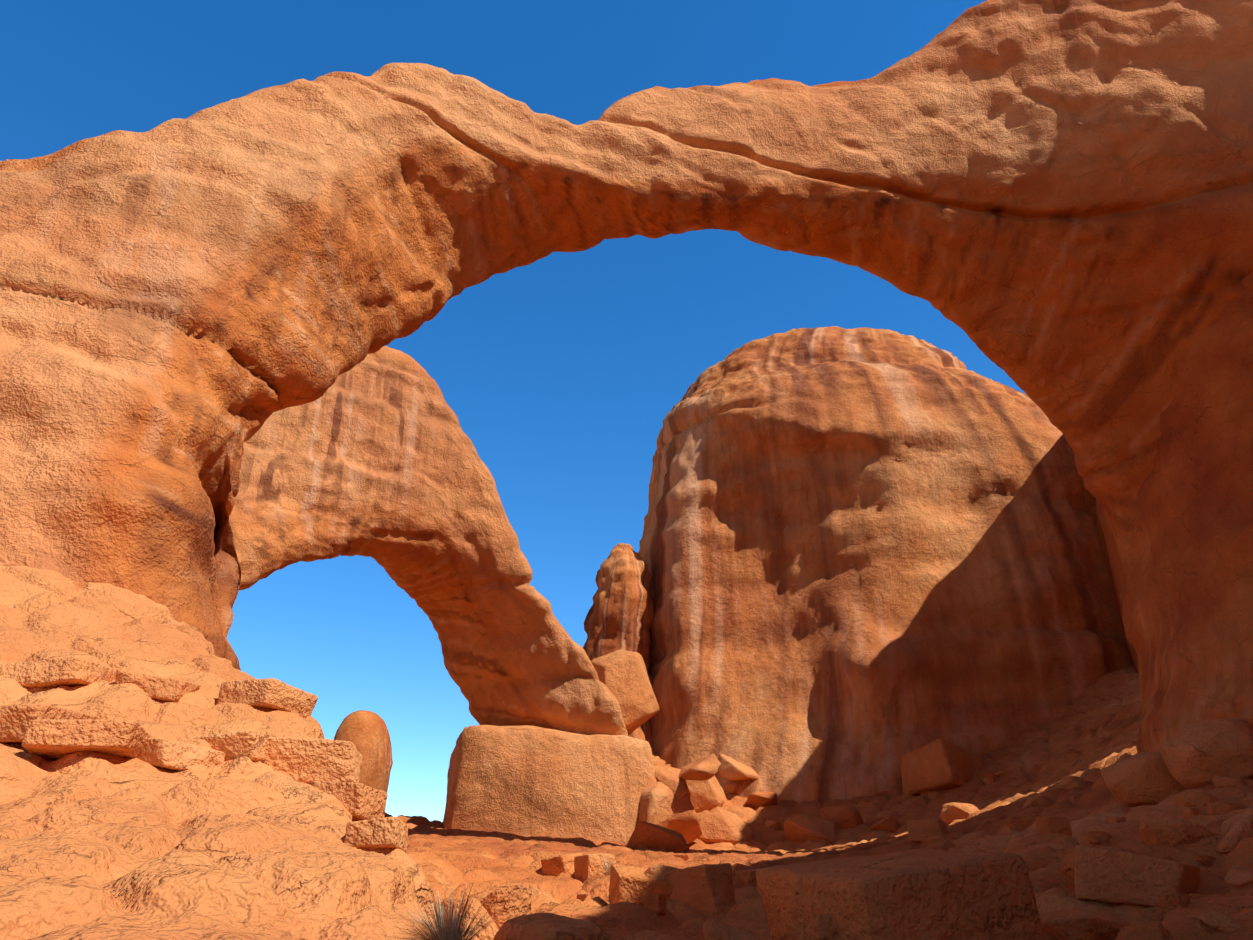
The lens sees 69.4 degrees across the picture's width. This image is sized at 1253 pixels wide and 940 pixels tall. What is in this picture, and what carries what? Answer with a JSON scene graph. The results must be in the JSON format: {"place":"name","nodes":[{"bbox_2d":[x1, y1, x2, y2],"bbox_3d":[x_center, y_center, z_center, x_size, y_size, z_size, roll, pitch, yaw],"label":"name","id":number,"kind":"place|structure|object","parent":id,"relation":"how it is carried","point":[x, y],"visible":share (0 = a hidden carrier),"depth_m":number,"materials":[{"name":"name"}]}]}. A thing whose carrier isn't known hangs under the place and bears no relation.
{"place":"outdoors","nodes":[
{"label":"outdoors","id":0,"kind":"place"},
{"bbox_2d":[0,0,1024,821],"label":"sky","id":1,"kind":"structure","parent":0,"point":[563,372],"materials":[{"name":"blue"}]},
{"bbox_2d":[384,665,1252,939],"bbox_3d":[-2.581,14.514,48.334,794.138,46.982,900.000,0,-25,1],"label":"rocky ground","id":2,"kind":"structure","parent":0,"point":[1090,734],"depth_m":30.24,"materials":[{"name":"stone"}]},
{"bbox_2d":[0,562,439,939],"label":"slope rock","id":3,"kind":"object","parent":2,"relation":"on","point":[97,846],"visible":0.79,"depth_m":8.50,"materials":[{"name":"stone"}]},
{"bbox_2d":[0,704,100,742],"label":"rock slab","id":4,"kind":"object","parent":3,"relation":"on","point":[15,719],"visible":0.38,"depth_m":10.54,"materials":[{"name":"stone"}]},
{"bbox_2d":[0,657,116,686],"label":"rock slab","id":5,"kind":"object","parent":3,"relation":"on","point":[69,671],"visible":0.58,"depth_m":12.60,"materials":[{"name":"stone"}]},
{"bbox_2d":[22,719,151,758],"bbox_3d":[-6.330,3.289,10.760,1.139,0.486,1.288,6,-26,-12],"label":"rock slab","id":6,"kind":"object","parent":3,"relation":"on","point":[60,738],"visible":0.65,"depth_m":10.28,"materials":[{"name":"stone"}]},
{"bbox_2d":[115,670,200,701],"bbox_3d":[-6.925,3.237,13.396,0.938,0.485,1.061,4,-25,-10],"label":"rock slab","id":7,"kind":"object","parent":3,"relation":"on","point":[165,689],"visible":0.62,"depth_m":12.98,"materials":[{"name":"stone"}]},
{"bbox_2d":[137,737,225,770],"bbox_3d":[-5.773,3.593,11.316,1.008,0.428,1.074,-8,-26,16],"label":"rock slab","id":8,"kind":"object","parent":3,"relation":"on","point":[170,754],"visible":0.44,"depth_m":10.90,"materials":[{"name":"stone"}]},
{"bbox_2d":[191,730,283,760],"bbox_3d":[-5.315,3.775,12.237,1.099,0.546,1.248,0,-25,1],"label":"rock slab","id":9,"kind":"object","parent":3,"relation":"on","point":[251,744],"visible":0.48,"depth_m":11.70,"materials":[{"name":"stone"}]},
{"bbox_2d":[217,678,317,718],"bbox_3d":[-5.575,3.592,14.075,1.005,0.491,1.183,-7,-26,15],"label":"rock slab","id":10,"kind":"object","parent":3,"relation":"on","point":[271,693],"visible":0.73,"depth_m":13.68,"materials":[{"name":"stone"}]},
{"bbox_2d":[262,736,362,783],"bbox_3d":[-4.559,4.207,12.795,1.560,0.640,1.644,7,-26,-14],"label":"rock slab","id":11,"kind":"object","parent":3,"relation":"on","point":[307,760],"visible":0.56,"depth_m":12.16,"materials":[{"name":"stone"}]},
{"bbox_2d":[311,781,387,819],"bbox_3d":[-3.543,4.242,11.519,0.758,0.496,0.812,-7,-26,15],"label":"rock slab","id":12,"kind":"object","parent":3,"relation":"on","point":[361,801],"visible":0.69,"depth_m":11.27,"materials":[{"name":"stone"}]},
{"bbox_2d":[344,816,407,852],"bbox_3d":[-2.470,3.624,8.932,0.526,0.349,0.593,0,-25,1],"label":"rock slab","id":13,"kind":"object","parent":3,"relation":"on","point":[389,832],"visible":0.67,"depth_m":8.70,"materials":[{"name":"stone"}]},
{"bbox_2d":[334,710,392,791],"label":"rock","id":14,"kind":"object","parent":2,"relation":"on","point":[365,732],"visible":0.35,"depth_m":132.07,"materials":[{"name":"stone"}]},
{"bbox_2d":[391,884,501,939],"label":"dry grass tuft","id":15,"kind":"object","parent":2,"relation":"on","point":[447,933],"visible":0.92,"depth_m":6.21,"materials":[{"name":"beige plant"}]},
{"bbox_2d":[436,897,498,939],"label":"rubble rock","id":16,"kind":"object","parent":2,"relation":"on","point":[490,931],"visible":0.58,"depth_m":8.77,"materials":[{"name":"stone"}]},
{"bbox_2d":[480,883,531,928],"bbox_3d":[-1.380,4.984,9.631,0.800,1.060,0.699,15,-29,-30],"label":"boulder","id":17,"kind":"object","parent":2,"relation":"on","point":[512,900],"visible":0.58,"depth_m":9.51,"materials":[{"name":"stone"}]},
{"bbox_2d":[443,725,656,844],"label":"pedestal rock","id":18,"kind":"object","parent":2,"relation":"on","point":[526,780],"visible":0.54,"depth_m":54.17,"materials":[{"name":"stone"}]},
{"bbox_2d":[229,346,627,735],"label":"rock arch","id":19,"kind":"object","parent":18,"relation":"on","point":[375,456],"visible":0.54,"depth_m":56.58,"materials":[{"name":"stone"}]},
{"bbox_2d":[591,650,659,735],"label":"boulder","id":20,"kind":"object","parent":18,"relation":"on","point":[623,676],"visible":0.44,"depth_m":61.41,"materials":[{"name":"stone"}]},
{"bbox_2d":[493,912,609,939],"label":"boulder","id":21,"kind":"object","parent":2,"relation":"on","point":[542,926],"visible":1,"depth_m":7.42,"materials":[{"name":"stone"}]},
{"bbox_2d":[541,853,582,875],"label":"rubble rock","id":22,"kind":"object","parent":2,"relation":"on","point":[556,865],"visible":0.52,"depth_m":24.01,"materials":[{"name":"stone"}]},
{"bbox_2d":[577,893,588,900],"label":"rubble rock","id":23,"kind":"object","parent":2,"relation":"on","point":[582,896],"visible":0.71,"depth_m":14.79,"materials":[{"name":"stone"}]},
{"bbox_2d":[574,853,615,879],"bbox_3d":[-0.729,9.372,21.342,0.781,0.651,0.889,13,-28,-25],"label":"rubble rock","id":24,"kind":"object","parent":2,"relation":"on","point":[586,866],"visible":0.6,"depth_m":21.04,"materials":[{"name":"stone"}]},
{"bbox_2d":[599,855,622,874],"bbox_3d":[-0.379,8.952,20.631,0.770,0.524,0.929,0,-25,1],"label":"dry grass tuft","id":25,"kind":"object","parent":2,"relation":"on","point":[607,868],"visible":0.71,"depth_m":20.52,"materials":[{"name":"beige plant"}]},
{"bbox_2d":[583,543,654,754],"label":"rock spire","id":26,"kind":"object","parent":2,"relation":"on","point":[620,614],"visible":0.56,"depth_m":82.77,"materials":[{"name":"stone"}]},
{"bbox_2d":[0,0,1252,752],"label":"arch rock","id":27,"kind":"object","parent":2,"relation":"on","point":[1046,206],"visible":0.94,"depth_m":39.76,"materials":[{"name":"stone"}]},
{"bbox_2d":[608,864,673,904],"bbox_3d":[0.281,7.534,16.252,1.121,0.875,1.515,3,-25,-6],"label":"rubble rock","id":28,"kind":"object","parent":2,"relation":"on","point":[631,884],"visible":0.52,"depth_m":15.63,"materials":[{"name":"stone"}]},
{"bbox_2d":[621,930,674,939],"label":"rubble rock","id":29,"kind":"object","parent":2,"relation":"on","point":[647,935],"visible":1,"depth_m":9.47,"materials":[{"name":"stone"}]},
{"bbox_2d":[638,893,666,913],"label":"rubble rock","id":30,"kind":"object","parent":2,"relation":"on","point":[656,903],"visible":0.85,"depth_m":12.91,"materials":[{"name":"stone"}]},
{"bbox_2d":[638,781,674,827],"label":"boulder","id":31,"kind":"object","parent":2,"relation":"on","point":[656,806],"visible":0.17,"depth_m":54.83,"materials":[{"name":"stone"}]},
{"bbox_2d":[625,821,688,852],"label":"rubble rock","id":32,"kind":"object","parent":2,"relation":"on","point":[648,835],"visible":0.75,"depth_m":47.52,"materials":[{"name":"stone"}]},
{"bbox_2d":[644,864,678,880],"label":"rock","id":33,"kind":"object","parent":2,"relation":"on","point":[657,871],"visible":0.19,"depth_m":15.84,"materials":[{"name":"stone"}]},
{"bbox_2d":[654,765,690,798],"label":"rock","id":34,"kind":"object","parent":2,"relation":"on","point":[673,780],"visible":0.52,"depth_m":56.48,"materials":[{"name":"stone"}]},
{"bbox_2d":[673,854,692,860],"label":"rubble rock","id":35,"kind":"object","parent":2,"relation":"on","point":[685,857],"visible":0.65,"depth_m":30.51,"materials":[{"name":"stone"}]},
{"bbox_2d":[667,793,702,844],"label":"rock","id":36,"kind":"object","parent":2,"relation":"on","point":[684,821],"visible":0.44,"depth_m":55.50,"materials":[{"name":"stone"}]},
{"bbox_2d":[679,754,720,780],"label":"rock","id":37,"kind":"object","parent":2,"relation":"on","point":[705,768],"visible":0.88,"depth_m":55.79,"materials":[{"name":"stone"}]},
{"bbox_2d":[666,863,735,913],"bbox_3d":[1.314,7.329,15.694,1.150,0.944,0.853,-21,-32,38],"label":"rubble rock","id":38,"kind":"object","parent":2,"relation":"on","point":[706,887],"visible":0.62,"depth_m":15.40,"materials":[{"name":"stone"}]},
{"bbox_2d":[686,775,725,812],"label":"rubble rock","id":39,"kind":"object","parent":2,"relation":"on","point":[709,794],"visible":0.33,"depth_m":66.32,"materials":[{"name":"stone"}]},
{"bbox_2d":[697,806,752,844],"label":"boulder","id":40,"kind":"object","parent":2,"relation":"on","point":[718,824],"visible":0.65,"depth_m":58.44,"materials":[{"name":"stone"}]},
{"bbox_2d":[724,783,737,792],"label":"rubble rock","id":41,"kind":"object","parent":2,"relation":"on","point":[731,788],"visible":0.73,"depth_m":69.50,"materials":[{"name":"stone"}]},
{"bbox_2d":[703,919,760,939],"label":"boulder","id":42,"kind":"object","parent":2,"relation":"on","point":[714,929],"visible":1,"depth_m":8.46,"materials":[{"name":"stone"}]},
{"bbox_2d":[718,754,758,780],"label":"boulder","id":43,"kind":"object","parent":2,"relation":"on","point":[732,769],"visible":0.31,"depth_m":69.84,"materials":[{"name":"stone"}]},
{"bbox_2d":[736,868,757,886],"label":"rubble rock","id":44,"kind":"object","parent":2,"relation":"on","point":[745,878],"visible":0.44,"depth_m":19.73,"materials":[{"name":"stone"}]},
{"bbox_2d":[746,791,777,808],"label":"rubble rock","id":45,"kind":"object","parent":2,"relation":"on","point":[755,800],"visible":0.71,"depth_m":67.11,"materials":[{"name":"stone"}]},
{"bbox_2d":[765,819,782,829],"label":"rubble rock","id":46,"kind":"object","parent":2,"relation":"on","point":[773,824],"visible":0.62,"depth_m":61.64,"materials":[{"name":"stone"}]},
{"bbox_2d":[784,813,835,843],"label":"boulder","id":47,"kind":"object","parent":2,"relation":"on","point":[800,828],"visible":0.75,"depth_m":57.77,"materials":[{"name":"stone"}]},
{"bbox_2d":[805,913,837,939],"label":"boulder","id":48,"kind":"object","parent":2,"relation":"on","point":[821,927],"visible":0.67,"depth_m":8.20,"materials":[{"name":"stone"}]},
{"bbox_2d":[821,806,862,829],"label":"rubble rock","id":49,"kind":"object","parent":2,"relation":"on","point":[841,817],"visible":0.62,"depth_m":59.24,"materials":[{"name":"stone"}]},
{"bbox_2d":[638,326,1132,804],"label":"dome rock","id":50,"kind":"object","parent":2,"relation":"on","point":[870,557],"visible":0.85,"depth_m":79.03,"materials":[{"name":"stone"}]},
{"bbox_2d":[871,817,900,832],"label":"rubble rock","id":51,"kind":"object","parent":2,"relation":"on","point":[891,824],"visible":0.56,"depth_m":56.71,"materials":[{"name":"stone"}]},
{"bbox_2d":[756,849,1043,939],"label":"boulder","id":52,"kind":"object","parent":2,"relation":"on","point":[925,894],"visible":1,"depth_m":8.18,"materials":[{"name":"stone"}]},
{"bbox_2d":[907,819,947,842],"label":"rubble rock","id":53,"kind":"object","parent":2,"relation":"on","point":[922,830],"visible":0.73,"depth_m":34.73,"materials":[{"name":"stone"}]},
{"bbox_2d":[901,738,983,795],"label":"rubble rock","id":54,"kind":"object","parent":2,"relation":"on","point":[939,764],"visible":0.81,"depth_m":63.34,"materials":[{"name":"stone"}]},
{"bbox_2d":[940,802,979,823],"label":"rubble rock","id":55,"kind":"object","parent":2,"relation":"on","point":[950,812],"visible":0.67,"depth_m":49.67,"materials":[{"name":"stone"}]},
{"bbox_2d":[983,778,990,783],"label":"rubble rock","id":56,"kind":"object","parent":2,"relation":"on","point":[986,781],"visible":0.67,"depth_m":60.21,"materials":[{"name":"stone"}]},
{"bbox_2d":[985,774,999,781],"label":"rubble rock","id":57,"kind":"object","parent":2,"relation":"on","point":[992,777],"visible":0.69,"depth_m":60.06,"materials":[{"name":"stone"}]},
{"bbox_2d":[1005,814,1038,831],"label":"rubble rock","id":58,"kind":"object","parent":2,"relation":"on","point":[1020,823],"visible":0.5,"depth_m":30.01,"materials":[{"name":"stone"}]},
{"bbox_2d":[1023,797,1037,807],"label":"rubble rock","id":59,"kind":"object","parent":2,"relation":"on","point":[1031,801],"visible":0.83,"depth_m":37.74,"materials":[{"name":"stone"}]},
{"bbox_2d":[1035,816,1071,834],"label":"rubble rock","id":60,"kind":"object","parent":2,"relation":"on","point":[1046,825],"visible":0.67,"depth_m":21.84,"materials":[{"name":"stone"}]},
{"bbox_2d":[1060,776,1085,789],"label":"rubble rock","id":61,"kind":"object","parent":2,"relation":"on","point":[1068,782],"visible":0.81,"depth_m":37.65,"materials":[{"name":"stone"}]},
{"bbox_2d":[1038,907,1125,939],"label":"boulder","id":62,"kind":"object","parent":2,"relation":"on","point":[1079,923],"visible":0.79,"depth_m":9.71,"materials":[{"name":"stone"}]},
{"bbox_2d":[1087,831,1111,843],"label":"rubble rock","id":63,"kind":"object","parent":2,"relation":"on","point":[1097,837],"visible":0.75,"depth_m":18.07,"materials":[{"name":"stone"}]},
{"bbox_2d":[1059,847,1145,887],"bbox_3d":[7.050,5.773,12.986,1.363,0.680,1.375,20,-32,-36],"label":"boulder","id":64,"kind":"object","parent":2,"relation":"on","point":[1067,868],"visible":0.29,"depth_m":13.08,"materials":[{"name":"stone"}]},
{"bbox_2d":[1105,816,1125,823],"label":"rubble rock","id":65,"kind":"object","parent":2,"relation":"on","point":[1113,819],"visible":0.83,"depth_m":21.71,"materials":[{"name":"stone"}]},
{"bbox_2d":[1096,499,1137,672],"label":"rock alcove wall","id":66,"kind":"structure","parent":2,"relation":"on","point":[1112,562],"depth_m":71.17,"materials":[{"name":"stone"}]},
{"bbox_2d":[1074,845,1200,906],"bbox_3d":[7.079,5.740,12.614,1.536,0.941,1.418,-18,-30,33],"label":"rubble rock","id":67,"kind":"object","parent":2,"relation":"on","point":[1110,876],"visible":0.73,"depth_m":12.16,"materials":[{"name":"stone"}]},
{"bbox_2d":[1100,751,1186,806],"bbox_3d":[14.730,8.561,25.136,2.852,1.533,2.636,0,-25,1],"label":"boulder","id":68,"kind":"object","parent":2,"relation":"on","point":[1141,779],"visible":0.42,"depth_m":24.30,"materials":[{"name":"stone"}]},
{"bbox_2d":[1115,922,1171,939],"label":"rubble rock","id":69,"kind":"object","parent":2,"relation":"on","point":[1153,931],"visible":0.92,"depth_m":8.88,"materials":[{"name":"stone"}]},
{"bbox_2d":[1157,893,1190,913],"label":"rubble rock","id":70,"kind":"object","parent":2,"relation":"on","point":[1170,902],"visible":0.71,"depth_m":10.51,"materials":[{"name":"stone"}]},
{"bbox_2d":[1138,814,1217,844],"bbox_3d":[8.959,5.929,14.814,1.054,0.577,1.046,0,-25,1],"label":"boulder","id":71,"kind":"object","parent":2,"relation":"on","point":[1154,829],"visible":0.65,"depth_m":14.55,"materials":[{"name":"stone"}]},
{"bbox_2d":[1166,830,1197,846],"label":"rubble rock","id":72,"kind":"object","parent":2,"relation":"on","point":[1176,838],"visible":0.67,"depth_m":14.34,"materials":[{"name":"stone"}]},
{"bbox_2d":[1182,807,1199,818],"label":"rubble rock","id":73,"kind":"object","parent":2,"relation":"on","point":[1187,812],"visible":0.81,"depth_m":19.34,"materials":[{"name":"stone"}]},
{"bbox_2d":[1173,789,1210,807],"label":"rubble rock","id":74,"kind":"object","parent":2,"relation":"on","point":[1188,798],"visible":0.52,"depth_m":20.48,"materials":[{"name":"stone"}]},
{"bbox_2d":[1174,917,1213,939],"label":"rubble rock","id":75,"kind":"object","parent":2,"relation":"on","point":[1192,928],"visible":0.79,"depth_m":8.58,"materials":[{"name":"stone"}]},
{"bbox_2d":[1193,853,1215,865],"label":"rubble rock","id":76,"kind":"object","parent":2,"relation":"on","point":[1205,859],"visible":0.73,"depth_m":13.91,"materials":[{"name":"stone"}]},
{"bbox_2d":[1159,718,1252,788],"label":"boulder","id":77,"kind":"object","parent":2,"relation":"on","point":[1197,754],"visible":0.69,"depth_m":22.75,"materials":[{"name":"stone"}]},
{"bbox_2d":[1194,795,1219,805],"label":"rubble rock","id":78,"kind":"object","parent":2,"relation":"on","point":[1203,801],"visible":0.69,"depth_m":19.81,"materials":[{"name":"stone"}]},
{"bbox_2d":[1201,912,1241,931],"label":"rubble rock","id":79,"kind":"object","parent":2,"relation":"on","point":[1221,921],"visible":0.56,"depth_m":8.53,"materials":[{"name":"stone"}]},
{"bbox_2d":[1207,800,1238,815],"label":"rubble rock","id":80,"kind":"object","parent":2,"relation":"on","point":[1219,807],"visible":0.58,"depth_m":18.10,"materials":[{"name":"stone"}]},
{"bbox_2d":[1212,775,1247,787],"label":"rubble rock","id":81,"kind":"object","parent":2,"relation":"on","point":[1219,781],"visible":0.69,"depth_m":21.71,"materials":[{"name":"stone"}]},
{"bbox_2d":[1215,808,1252,852],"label":"rubble rock","id":82,"kind":"object","parent":2,"relation":"on","point":[1235,829],"visible":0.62,"depth_m":14.18,"materials":[{"name":"stone"}]},
{"bbox_2d":[1224,865,1252,886],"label":"rubble rock","id":83,"kind":"object","parent":2,"relation":"on","point":[1239,876],"visible":0.88,"depth_m":11.46,"materials":[{"name":"stone"}]}
]}

